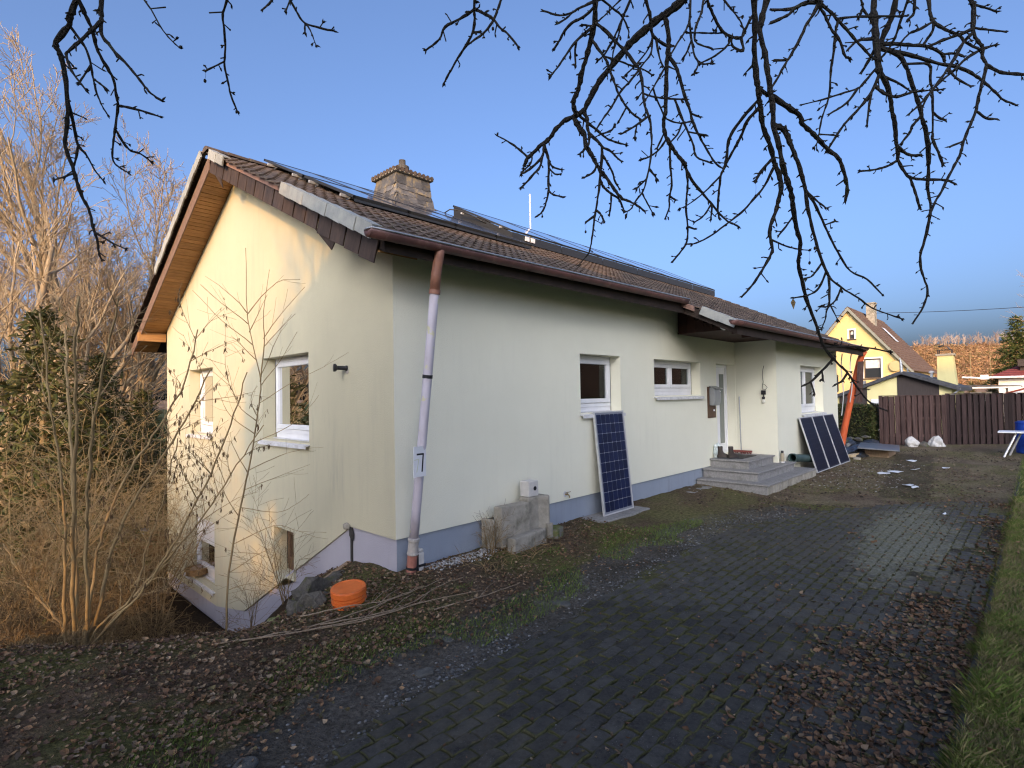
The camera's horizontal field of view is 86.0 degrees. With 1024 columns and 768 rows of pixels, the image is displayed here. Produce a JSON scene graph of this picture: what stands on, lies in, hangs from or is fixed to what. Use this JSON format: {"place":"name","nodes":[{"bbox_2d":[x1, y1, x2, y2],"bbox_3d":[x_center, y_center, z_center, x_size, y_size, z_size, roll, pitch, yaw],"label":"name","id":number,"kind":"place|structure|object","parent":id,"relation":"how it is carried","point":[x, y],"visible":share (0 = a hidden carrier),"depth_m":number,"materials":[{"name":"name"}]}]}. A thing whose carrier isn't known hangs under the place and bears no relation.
{"place":"outdoors","nodes":[
{"label":"outdoors","id":0,"kind":"place"},
{"bbox_2d":[0,346,1011,411],"bbox_3d":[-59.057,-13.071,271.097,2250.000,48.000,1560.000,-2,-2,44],"label":"hill","id":1,"kind":"structure","parent":0,"point":[976,390],"depth_m":254.29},
{"bbox_2d":[911,339,1023,384],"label":"slope wood","id":2,"kind":"object","parent":1,"relation":"on","point":[926,353],"visible":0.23,"depth_m":353.04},
{"bbox_2d":[913,330,1023,345],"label":"crest wood","id":3,"kind":"object","parent":1,"relation":"on","point":[957,338],"visible":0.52,"depth_m":451.19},
{"bbox_2d":[0,402,1023,767],"bbox_3d":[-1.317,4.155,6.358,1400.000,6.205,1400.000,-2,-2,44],"label":"ground","id":4,"kind":"structure","parent":0,"point":[312,738],"depth_m":4.94,"materials":[{"name":"soil"}]},
{"bbox_2d":[0,556,69,638],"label":"bramble","id":5,"kind":"object","parent":4,"relation":"on","point":[15,608],"visible":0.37,"depth_m":6.49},
{"bbox_2d":[0,245,96,527],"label":"bare tree","id":6,"kind":"object","parent":4,"relation":"on","point":[19,311],"visible":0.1,"depth_m":16.83,"materials":[{"name":"brown plant"}]},
{"bbox_2d":[0,521,105,646],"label":"brush shrub","id":7,"kind":"object","parent":4,"relation":"on","point":[40,576],"visible":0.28,"depth_m":7.23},
{"bbox_2d":[0,526,151,649],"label":"bramble","id":8,"kind":"object","parent":4,"relation":"on","point":[22,625],"visible":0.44,"depth_m":6.24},
{"bbox_2d":[0,128,156,570],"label":"bare tree","id":9,"kind":"object","parent":4,"relation":"on","point":[41,293],"visible":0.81,"depth_m":13.01,"materials":[{"name":"plant"}]},
{"bbox_2d":[0,304,166,627],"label":"conifer","id":10,"kind":"object","parent":4,"relation":"on","point":[17,376],"visible":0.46,"depth_m":11.63,"materials":[{"name":"green plant"}]},
{"bbox_2d":[0,80,166,409],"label":"bare tree","id":11,"kind":"object","parent":4,"relation":"on","point":[58,157],"visible":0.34,"depth_m":16.50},
{"bbox_2d":[9,208,166,453],"bbox_3d":[-17.770,-1.571,23.979,6.922,13.473,7.058,-2,-2,44],"label":"bare tree","id":12,"kind":"object","parent":4,"relation":"on","point":[164,366],"visible":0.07,"depth_m":24.35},
{"bbox_2d":[0,451,176,611],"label":"brush shrub","id":13,"kind":"object","parent":4,"relation":"on","point":[103,513],"visible":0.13,"depth_m":12.09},
{"bbox_2d":[0,369,177,598],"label":"brush shrub","id":14,"kind":"object","parent":4,"relation":"on","point":[116,466],"visible":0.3,"depth_m":11.74,"materials":[{"name":"brown plant"}]},
{"bbox_2d":[0,557,177,652],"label":"bramble","id":15,"kind":"object","parent":4,"relation":"on","point":[56,629],"visible":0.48,"depth_m":5.95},
{"bbox_2d":[13,352,166,585],"bbox_3d":[-10.578,2.136,14.108,3.764,5.925,4.008,-2,-2,44],"label":"conifer","id":16,"kind":"object","parent":4,"relation":"on","point":[108,410],"visible":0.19,"depth_m":13.95,"materials":[{"name":"green plant"}]},
{"bbox_2d":[2,589,181,648],"bbox_3d":[-6.652,4.164,8.786,3.262,1.786,3.002,-2,-2,44],"label":"bramble","id":17,"kind":"object","parent":4,"relation":"on","point":[129,623],"visible":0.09,"depth_m":9.82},
{"bbox_2d":[0,21,186,529],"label":"bare tree","id":18,"kind":"object","parent":4,"relation":"on","point":[6,195],"visible":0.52,"depth_m":14.72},
{"bbox_2d":[0,438,186,642],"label":"brush shrub","id":19,"kind":"object","parent":4,"relation":"on","point":[21,518],"visible":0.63,"depth_m":8.13,"materials":[{"name":"brown plant"}]},
{"bbox_2d":[2,113,185,504],"bbox_3d":[-12.528,-1.502,18.224,6.950,13.473,6.680,-1,-1,-18],"label":"bare tree","id":20,"kind":"object","parent":4,"relation":"on","point":[160,207],"visible":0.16,"depth_m":17.43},
{"bbox_2d":[0,469,195,644],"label":"brush shrub","id":21,"kind":"object","parent":4,"relation":"on","point":[128,570],"visible":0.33,"depth_m":9.94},
{"bbox_2d":[0,521,199,648],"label":"brush shrub","id":22,"kind":"object","parent":4,"relation":"on","point":[109,638],"visible":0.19,"depth_m":8.40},
{"bbox_2d":[0,418,208,640],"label":"brush shrub","id":23,"kind":"object","parent":4,"relation":"on","point":[59,551],"visible":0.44,"depth_m":9.50,"materials":[{"name":"brown plant"}]},
{"bbox_2d":[29,596,184,644],"bbox_3d":[-7.129,4.310,9.657,1.972,1.250,2.326,-2,-2,44],"label":"bramble","id":24,"kind":"object","parent":4,"relation":"on","point":[134,623],"visible":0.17,"depth_m":10.00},
{"bbox_2d":[13,481,212,621],"bbox_3d":[-7.159,3.364,11.110,3.118,2.767,4.179,-1,-1,17],"label":"brush shrub","id":25,"kind":"object","parent":4,"relation":"on","point":[177,572],"visible":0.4,"depth_m":11.26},
{"bbox_2d":[35,602,196,644],"bbox_3d":[-5.514,3.621,6.811,2.794,1.786,3.335,-2,-2,44],"label":"bramble","id":26,"kind":"object","parent":4,"relation":"on","point":[139,631],"visible":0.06,"depth_m":7.91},
{"bbox_2d":[60,193,181,434],"bbox_3d":[-12.914,-0.886,19.349,5.788,12.185,5.910,-2,-2,44],"label":"bare tree","id":27,"kind":"object","parent":4,"relation":"on","point":[155,377],"visible":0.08,"depth_m":18.76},
{"bbox_2d":[82,250,165,428],"bbox_3d":[-12.046,0.264,17.877,3.038,9.728,3.132,-2,-2,44],"label":"bare tree","id":28,"kind":"object","parent":4,"relation":"on","point":[121,321],"visible":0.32,"depth_m":17.57,"materials":[{"name":"brown plant"}]},
{"bbox_2d":[0,251,271,648],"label":"hazel shrub","id":29,"kind":"object","parent":4,"relation":"on","point":[74,580],"visible":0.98,"depth_m":5.67,"materials":[{"name":"brown plant"}]},
{"bbox_2d":[46,457,226,628],"bbox_3d":[-6.885,3.052,10.712,4.770,3.360,3.036,-1,-1,5],"label":"brush shrub","id":30,"kind":"object","parent":4,"relation":"on","point":[163,549],"visible":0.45,"depth_m":10.69,"materials":[{"name":"brown plant"}]},
{"bbox_2d":[113,371,166,533],"bbox_3d":[-10.841,2.377,16.037,3.262,5.538,3.064,-1,-1,16],"label":"conifer","id":31,"kind":"object","parent":4,"relation":"on","point":[143,395],"visible":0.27,"depth_m":16.12,"materials":[{"name":"green plant"}]},
{"bbox_2d":[109,414,170,520],"bbox_3d":[-8.678,2.589,15.040,4.174,4.620,6.559,0,-1,-23],"label":"brush shrub","id":32,"kind":"object","parent":4,"relation":"on","point":[147,463],"visible":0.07,"depth_m":14.30,"materials":[{"name":"brown plant"}]},
{"bbox_2d":[92,606,208,645],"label":"bramble","id":33,"kind":"object","parent":4,"relation":"on","point":[162,620],"visible":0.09,"depth_m":9.06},
{"bbox_2d":[136,613,238,638],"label":"bramble","id":34,"kind":"object","parent":4,"relation":"on","point":[150,627],"visible":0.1,"depth_m":6.82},
{"bbox_2d":[232,756,258,767],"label":"flat stone","id":35,"kind":"object","parent":4,"relation":"on","point":[246,762],"visible":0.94,"depth_m":3.24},
{"bbox_2d":[215,554,286,628],"bbox_3d":[-3.647,2.942,7.668,0.793,1.113,1.170,-2,-1,22],"label":"twiggy shrub","id":36,"kind":"object","parent":4,"relation":"on","point":[252,616],"visible":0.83,"depth_m":7.56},
{"bbox_2d":[213,466,319,604],"bbox_3d":[-3.240,2.008,7.340,1.349,1.813,1.284,0,-1,-21],"label":"twiggy shrub","id":37,"kind":"object","parent":4,"relation":"on","point":[280,594],"visible":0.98,"depth_m":7.25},
{"bbox_2d":[192,248,346,633],"bbox_3d":[-2.859,0.741,6.408,1.719,4.664,0.664,-1,-1,5],"label":"sapling","id":38,"kind":"object","parent":4,"relation":"on","point":[231,555],"visible":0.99,"depth_m":6.39,"materials":[{"name":"brown plant"}]},
{"bbox_2d":[247,531,316,599],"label":"twiggy shrub","id":39,"kind":"object","parent":4,"relation":"on","point":[284,589],"visible":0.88,"depth_m":7.64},
{"bbox_2d":[286,591,328,616],"bbox_3d":[-2.206,2.654,6.009,0.596,0.848,0.682,0,-1,-22],"label":"boulder","id":40,"kind":"object","parent":4,"relation":"on","point":[315,599],"visible":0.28,"depth_m":5.84,"materials":[{"name":"stone"}]},
{"bbox_2d":[285,571,342,614],"bbox_3d":[-2.269,2.499,6.412,0.545,0.631,0.832,-2,-1,22],"label":"boulder","id":41,"kind":"object","parent":4,"relation":"on","point":[310,584],"visible":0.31,"depth_m":6.19,"materials":[{"name":"stone"}]},
{"bbox_2d":[330,579,366,610],"bbox_3d":[-1.710,2.272,5.758,0.372,0.337,0.380,-2,-2,44],"label":"shaft cover","id":42,"kind":"object","parent":4,"relation":"on","point":[347,592],"visible":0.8,"depth_m":5.65,"materials":[{"name":"orange plastic"}]},
{"bbox_2d":[414,667,433,678],"bbox_3d":[-0.693,2.267,4.305,0.166,0.030,0.111,0,-2,-36],"label":"flat stone","id":43,"kind":"object","parent":4,"relation":"on","point":[424,672],"visible":0.98,"depth_m":4.28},
{"bbox_2d":[481,518,494,549],"bbox_3d":[-0.315,1.998,7.309,0.219,0.400,0.050,-2,-2,38],"label":"concrete shard","id":44,"kind":"object","parent":4,"relation":"on","point":[483,524],"visible":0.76,"depth_m":7.28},
{"bbox_2d":[473,499,514,555],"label":"twiggy shrub","id":45,"kind":"object","parent":4,"relation":"on","point":[493,538],"visible":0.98,"depth_m":7.06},
{"bbox_2d":[127,146,868,631],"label":"house","id":46,"kind":"structure","parent":4,"relation":"on","point":[489,374],"depth_m":8.73,"materials":[{"name":"paint"}]},
{"bbox_2d":[184,559,207,576],"bbox_3d":[-6.672,3.830,11.627,0.470,0.388,0.471,-2,-2,44],"label":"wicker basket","id":47,"kind":"object","parent":46,"relation":"on","point":[198,567],"visible":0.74,"depth_m":11.51,"materials":[{"name":"brown wicker"}]},
{"bbox_2d":[183,516,214,595],"bbox_3d":[-6.376,3.448,11.424,1.890,1.391,0.337,-2,-2,44],"label":"window","id":48,"kind":"structure","parent":46,"relation":"in","point":[207,558],"depth_m":11.59,"materials":[{"name":"white plastic"}]},
{"bbox_2d":[185,369,213,439],"bbox_3d":[-6.359,0.401,11.409,1.550,1.422,0.362,-2,-2,44],"label":"window","id":49,"kind":"structure","parent":46,"relation":"in","point":[206,406],"depth_m":11.72,"materials":[{"name":"white plastic"}]},
{"bbox_2d":[258,355,309,449],"bbox_3d":[-3.473,0.264,8.617,1.725,1.407,0.362,-2,-2,44],"label":"window","id":50,"kind":"structure","parent":46,"relation":"in","point":[293,399],"depth_m":8.81,"materials":[{"name":"white plastic"}]},
{"bbox_2d":[287,531,293,569],"bbox_3d":[-3.385,2.626,8.701,0.714,0.728,0.097,-2,-2,44],"label":"window","id":51,"kind":"structure","parent":46,"relation":"in","point":[290,552],"depth_m":8.83,"materials":[{"name":"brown wood"}]},
{"bbox_2d":[292,173,302,179],"bbox_3d":[-2.329,-3.519,10.684,0.131,0.064,3.980,-2,-2,44],"label":"mounting rail","id":52,"kind":"object","parent":46,"relation":"attached to","point":[296,175],"visible":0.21,"depth_m":9.29,"materials":[{"name":"metal"}]},
{"bbox_2d":[264,159,352,188],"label":"solar panel","id":53,"kind":"object","parent":52,"relation":"attached to","point":[299,172],"visible":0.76,"depth_m":9.91,"materials":[{"name":"grey"}]},
{"bbox_2d":[314,173,400,202],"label":"solar panel","id":54,"kind":"object","parent":52,"relation":"attached to","point":[356,187],"visible":0.51,"depth_m":10.79,"materials":[{"name":"grey"}]},
{"bbox_2d":[413,446,425,477],"bbox_3d":[-1.082,0.882,6.276,0.127,0.344,0.220,-2,-2,38],"label":"house number sign","id":55,"kind":"object","parent":46,"relation":"attached to","point":[419,461],"visible":1,"depth_m":6.22,"materials":[{"name":"white plastic"}]},
{"bbox_2d":[340,193,522,244],"bbox_3d":[-1.166,-2.792,9.554,0.131,0.064,3.980,-2,-2,44],"label":"mounting rail","id":56,"kind":"object","parent":46,"relation":"attached to","point":[345,195],"visible":0.27,"depth_m":8.71,"materials":[{"name":"metal"}]},
{"bbox_2d":[304,175,408,215],"bbox_3d":[-2.543,-3.063,8.882,1.617,0.858,0.955,-2,-2,44],"label":"solar panel","id":57,"kind":"object","parent":56,"relation":"attached to","point":[357,194],"visible":1,"depth_m":8.53,"materials":[{"name":"grey"}]},
{"bbox_2d":[358,190,455,227],"bbox_3d":[-1.872,-3.059,9.575,1.617,0.858,0.955,-2,-2,44],"label":"solar panel","id":58,"kind":"object","parent":56,"relation":"attached to","point":[416,212],"visible":0.84,"depth_m":9.24,"materials":[{"name":"grey"}]},
{"bbox_2d":[403,203,495,238],"bbox_3d":[-1.201,-3.054,10.268,1.617,0.858,0.955,-2,-2,44],"label":"solar panel","id":59,"kind":"object","parent":56,"relation":"attached to","point":[459,224],"visible":0.84,"depth_m":9.93,"materials":[{"name":"grey"}]},
{"bbox_2d":[445,215,531,248],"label":"solar panel","id":60,"kind":"object","parent":56,"relation":"attached to","point":[505,237],"visible":0.87,"depth_m":10.63,"materials":[{"name":"grey"}]},
{"bbox_2d":[505,221,602,264],"bbox_3d":[1.076,-3.752,14.565,2.019,1.281,1.710,-2,-2,44],"label":"solar panel","id":61,"kind":"object","parent":46,"relation":"on","point":[580,254],"visible":0.86,"depth_m":14.11,"materials":[{"name":"grey"}]},
{"bbox_2d":[580,355,625,418],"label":"window","id":62,"kind":"structure","parent":46,"relation":"in","point":[595,383],"depth_m":9.73,"materials":[{"name":"white plastic"}]},
{"bbox_2d":[583,245,666,282],"bbox_3d":[3.468,-3.736,17.037,2.019,1.281,1.710,-2,-2,44],"label":"solar panel","id":63,"kind":"object","parent":46,"relation":"on","point":[647,273],"visible":0.88,"depth_m":16.57,"materials":[{"name":"grey"}]},
{"bbox_2d":[654,360,704,399],"bbox_3d":[3.421,-0.080,11.582,0.362,0.812,2.080,-2,-2,44],"label":"window","id":64,"kind":"structure","parent":46,"relation":"in","point":[670,378],"depth_m":11.69,"materials":[{"name":"white plastic"}]},
{"bbox_2d":[707,386,722,417],"bbox_3d":[4.643,0.408,12.526,0.201,0.729,0.400,-2,-2,44],"label":"letterbox","id":65,"kind":"object","parent":46,"relation":"attached to","point":[713,396],"visible":1,"depth_m":12.47,"materials":[{"name":"grey metal"}]},
{"bbox_2d":[716,365,727,452],"bbox_3d":[4.993,0.617,13.383,0.076,2.173,1.094,-2,-2,44],"label":"door","id":66,"kind":"structure","parent":46,"relation":"in","point":[721,378],"depth_m":13.58,"materials":[{"name":"white plastic"}]},
{"bbox_2d":[800,367,826,416],"bbox_3d":[8.115,0.194,15.026,0.362,1.342,2.040,-2,-2,44],"label":"window","id":67,"kind":"structure","parent":46,"relation":"in","point":[807,373],"depth_m":15.34,"materials":[{"name":"white plastic"}]},
{"bbox_2d":[840,351,866,444],"bbox_3d":[10.511,0.601,16.997,0.938,3.285,0.216,-2,-2,38],"label":"orange downpipe","id":68,"kind":"object","parent":46,"relation":"attached to","point":[846,419],"visible":0.72,"depth_m":16.97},
{"bbox_2d":[856,361,863,401],"bbox_3d":[10.604,-0.065,16.724,0.238,1.240,0.138,-2,-2,30],"label":"grey board","id":69,"kind":"object","parent":46,"relation":"attached to","point":[860,367],"visible":0.93,"depth_m":16.71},
{"bbox_2d":[451,531,571,572],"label":"dead twigs","id":70,"kind":"object","parent":4,"relation":"on","point":[511,552],"visible":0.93,"depth_m":6.93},
{"bbox_2d":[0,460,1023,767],"bbox_3d":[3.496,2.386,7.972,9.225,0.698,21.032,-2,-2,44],"label":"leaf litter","id":71,"kind":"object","parent":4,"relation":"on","point":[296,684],"visible":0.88,"depth_m":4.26,"materials":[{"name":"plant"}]},
{"bbox_2d":[215,577,462,644],"bbox_3d":[-1.526,2.209,5.342,2.410,0.185,0.242,0,-2,-29],"label":"stick","id":72,"kind":"object","parent":71,"relation":"on","point":[333,624],"visible":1,"depth_m":5.13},
{"bbox_2d":[261,578,443,636],"bbox_3d":[-1.506,2.229,5.502,1.934,0.162,0.164,0,-2,-38],"label":"stick","id":73,"kind":"object","parent":71,"relation":"on","point":[380,603],"visible":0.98,"depth_m":5.33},
{"bbox_2d":[300,586,420,616],"bbox_3d":[-1.506,2.216,5.599,1.222,0.115,0.210,0,-2,-31],"label":"stick","id":74,"kind":"object","parent":71,"relation":"on","point":[356,604],"visible":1,"depth_m":5.50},
{"bbox_2d":[320,589,482,624],"bbox_3d":[-1.105,2.221,5.602,1.631,0.110,0.248,0,-1,-23],"label":"stick","id":75,"kind":"object","parent":71,"relation":"on","point":[393,609],"visible":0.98,"depth_m":5.43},
{"bbox_2d":[494,501,529,547],"bbox_3d":[0.002,1.892,7.412,0.530,0.535,0.160,0,-2,-43],"label":"concrete block","id":76,"kind":"object","parent":4,"relation":"on","point":[518,518],"depth_m":7.31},
{"bbox_2d":[507,527,545,552],"bbox_3d":[0.210,2.114,7.398,0.135,0.215,0.720,-2,-2,39],"label":"concrete block","id":77,"kind":"object","parent":4,"relation":"on","point":[528,537],"depth_m":7.30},
{"bbox_2d":[519,494,552,537],"bbox_3d":[0.340,1.882,7.775,0.356,0.590,0.398,-2,-2,44],"label":"chimney block","id":78,"kind":"object","parent":4,"relation":"on","point":[539,506],"depth_m":7.74,"materials":[{"name":"concrete"}]},
{"bbox_2d":[520,479,537,496],"bbox_3d":[0.248,1.478,7.786,0.176,0.218,0.205,-2,-2,44],"label":"aerated block","id":79,"kind":"object","parent":78,"relation":"on","point":[528,487],"depth_m":7.72,"materials":[{"name":"white concrete"}]},
{"bbox_2d":[52,0,1023,411],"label":"cherry tree","id":80,"kind":"object","parent":4,"relation":"on","point":[878,40],"visible":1,"depth_m":2.57,"materials":[{"name":"brown plant"}]},
{"bbox_2d":[121,448,1023,767],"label":"grass","id":81,"kind":"structure","parent":4,"relation":"on","point":[989,694],"depth_m":4.24,"materials":[{"name":"plant"}]},
{"bbox_2d":[580,506,649,522],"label":"stone slab","id":82,"kind":"structure","parent":4,"relation":"on","point":[598,517],"depth_m":9.09,"materials":[{"name":"grey stone"}]},
{"bbox_2d":[592,410,633,516],"bbox_3d":[1.743,1.323,9.412,0.226,1.714,0.920,-2,-2,44],"label":"solar panel","id":83,"kind":"object","parent":82,"relation":"on","point":[613,463],"visible":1,"depth_m":9.37,"materials":[{"name":"glass"}]},
{"bbox_2d":[696,453,815,494],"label":"stone steps","id":84,"kind":"structure","parent":4,"relation":"on","point":[762,474],"depth_m":11.93,"materials":[{"name":"grey stone"}]},
{"bbox_2d":[788,453,812,461],"bbox_3d":[7.187,1.829,13.568,1.352,0.334,0.211,0,-2,-43],"label":"drain pipe","id":85,"kind":"object","parent":84,"relation":"on","point":[793,457],"visible":0.88,"depth_m":13.34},
{"bbox_2d":[798,416,828,472],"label":"solar panel","id":86,"kind":"object","parent":4,"relation":"on","point":[815,448],"visible":1,"depth_m":14.01,"materials":[{"name":"glass"}]},
{"bbox_2d":[812,415,839,468],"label":"solar panel","id":87,"kind":"object","parent":4,"relation":"on","point":[831,456],"visible":1,"depth_m":14.78,"materials":[{"name":"glass"}]},
{"bbox_2d":[823,413,849,464],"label":"solar panel","id":88,"kind":"object","parent":4,"relation":"on","point":[837,441],"visible":1,"depth_m":15.51,"materials":[{"name":"glass"}]},
{"bbox_2d":[838,402,879,442],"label":"hedge","id":89,"kind":"object","parent":4,"relation":"on","point":[864,419],"visible":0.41,"depth_m":20.03,"materials":[{"name":"green plant"}]},
{"bbox_2d":[845,437,880,457],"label":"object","id":90,"kind":"object","parent":4,"relation":"on","point":[851,445],"visible":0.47,"depth_m":17.11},
{"bbox_2d":[857,442,899,457],"bbox_3d":[11.310,2.078,16.904,1.040,0.381,1.900,-2,-2,35],"label":"shaft cover","id":91,"kind":"object","parent":4,"relation":"on","point":[880,450],"visible":0.94,"depth_m":16.59,"materials":[{"name":"grey wood"}]},
{"bbox_2d":[825,302,936,403],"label":"neighbour house","id":92,"kind":"structure","parent":4,"relation":"on","point":[867,329],"depth_m":31.92,"materials":[{"name":"yellow"}]},
{"bbox_2d":[863,357,882,379],"bbox_3d":[20.538,-0.897,31.240,1.020,1.270,0.210,-2,-2,44],"label":"window","id":93,"kind":"structure","parent":92,"relation":"in","point":[873,367],"depth_m":31.25,"materials":[{"name":"grey"}]},
{"bbox_2d":[837,358,971,433],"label":"outbuilding","id":94,"kind":"structure","parent":4,"relation":"on","point":[902,382],"depth_m":24.43,"materials":[{"name":"paint"}]},
{"bbox_2d":[878,395,947,444],"bbox_3d":[14.412,1.353,19.729,2.228,1.912,0.160,-1,-1,9],"label":"board fence","id":95,"kind":"object","parent":4,"relation":"on","point":[907,416],"visible":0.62,"depth_m":19.73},
{"bbox_2d":[935,345,958,392],"bbox_3d":[20.042,0.356,25.108,0.880,4.259,0.720,-2,-2,44],"label":"chimney stack","id":96,"kind":"object","parent":4,"relation":"on","point":[946,369],"visible":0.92,"depth_m":24.95,"materials":[{"name":"paint"}]},
{"bbox_2d":[946,473,1020,767],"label":"lawn edging","id":97,"kind":"object","parent":4,"relation":"on","point":[991,593],"visible":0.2,"depth_m":4.90,"materials":[{"name":"concrete"}]},
{"bbox_2d":[945,392,1023,444],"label":"board fence","id":98,"kind":"object","parent":4,"relation":"on","point":[981,421],"visible":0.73,"depth_m":19.33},
{"bbox_2d":[962,359,1023,393],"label":"neighbour house","id":99,"kind":"structure","parent":4,"relation":"on","point":[1015,374],"depth_m":35.59,"materials":[{"name":"paint"}]},
{"bbox_2d":[966,385,1021,392],"bbox_3d":[28.507,1.276,32.726,2.880,2.480,3.450,-2,-2,44],"label":"carport","id":100,"kind":"object","parent":4,"relation":"on","point":[1005,388],"visible":0.38,"depth_m":31.41,"materials":[{"name":"fabric"}]},
{"bbox_2d":[983,315,1023,405],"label":"conifer","id":101,"kind":"object","parent":4,"relation":"on","point":[1014,348],"visible":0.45,"depth_m":39.88,"materials":[{"name":"green plant"}]},
{"bbox_2d":[997,430,1023,456],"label":"trestle table","id":102,"kind":"object","parent":4,"relation":"on","point":[1013,438],"visible":0.98,"depth_m":15.83,"materials":[{"name":"white plastic"}]},
{"bbox_2d":[1014,421,1023,453],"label":"blue barrel","id":103,"kind":"object","parent":4,"relation":"on","point":[1019,425],"visible":0.71,"depth_m":16.46,"materials":[{"name":"plastic"}]},
{"bbox_2d":[0,0,1023,402],"label":"sky","id":104,"kind":"structure","parent":0,"point":[348,108],"materials":[{"name":"blue"}]},
{"bbox_2d":[226,448,1022,767],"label":"gravel","id":105,"kind":"structure","parent":0,"point":[502,650],"depth_m":7.11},
{"bbox_2d":[329,500,1006,767],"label":"driveway","id":106,"kind":"structure","parent":0,"point":[555,692],"depth_m":4.34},
{"bbox_3d":[2.394,-3.978,16.874,0.139,0.235,10.400,-2,-2,44],"label":"rail","id":107,"kind":"object","parent":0,"visible":0},
{"bbox_2d":[453,205,561,253],"bbox_3d":[-0.120,-3.760,13.329,2.019,1.281,1.710,-2,-2,44],"label":"solar panel","id":108,"kind":"object","parent":107,"relation":"on","point":[547,245],"visible":0.93,"depth_m":12.83,"materials":[{"name":"grey"}]},
{"bbox_3d":[3.339,-3.387,15.956,0.139,0.235,10.400,-2,-2,44],"label":"rail","id":109,"kind":"object","parent":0,"visible":0},
{"bbox_2d":[550,235,636,274],"bbox_3d":[2.272,-3.744,15.800,2.019,1.281,1.710,-2,-2,44],"label":"solar panel","id":110,"kind":"object","parent":109,"relation":"on","point":[613,263],"visible":0.84,"depth_m":15.30,"materials":[{"name":"grey"}]},
{"bbox_2d":[615,255,692,289],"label":"solar panel","id":111,"kind":"object","parent":109,"relation":"attached to","point":[676,282],"visible":0.84,"depth_m":17.81,"materials":[{"name":"grey"}]},
{"bbox_2d":[641,263,714,295],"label":"solar panel","id":112,"kind":"object","parent":109,"relation":"attached to","point":[699,288],"visible":0.84,"depth_m":19.05,"materials":[{"name":"grey"}]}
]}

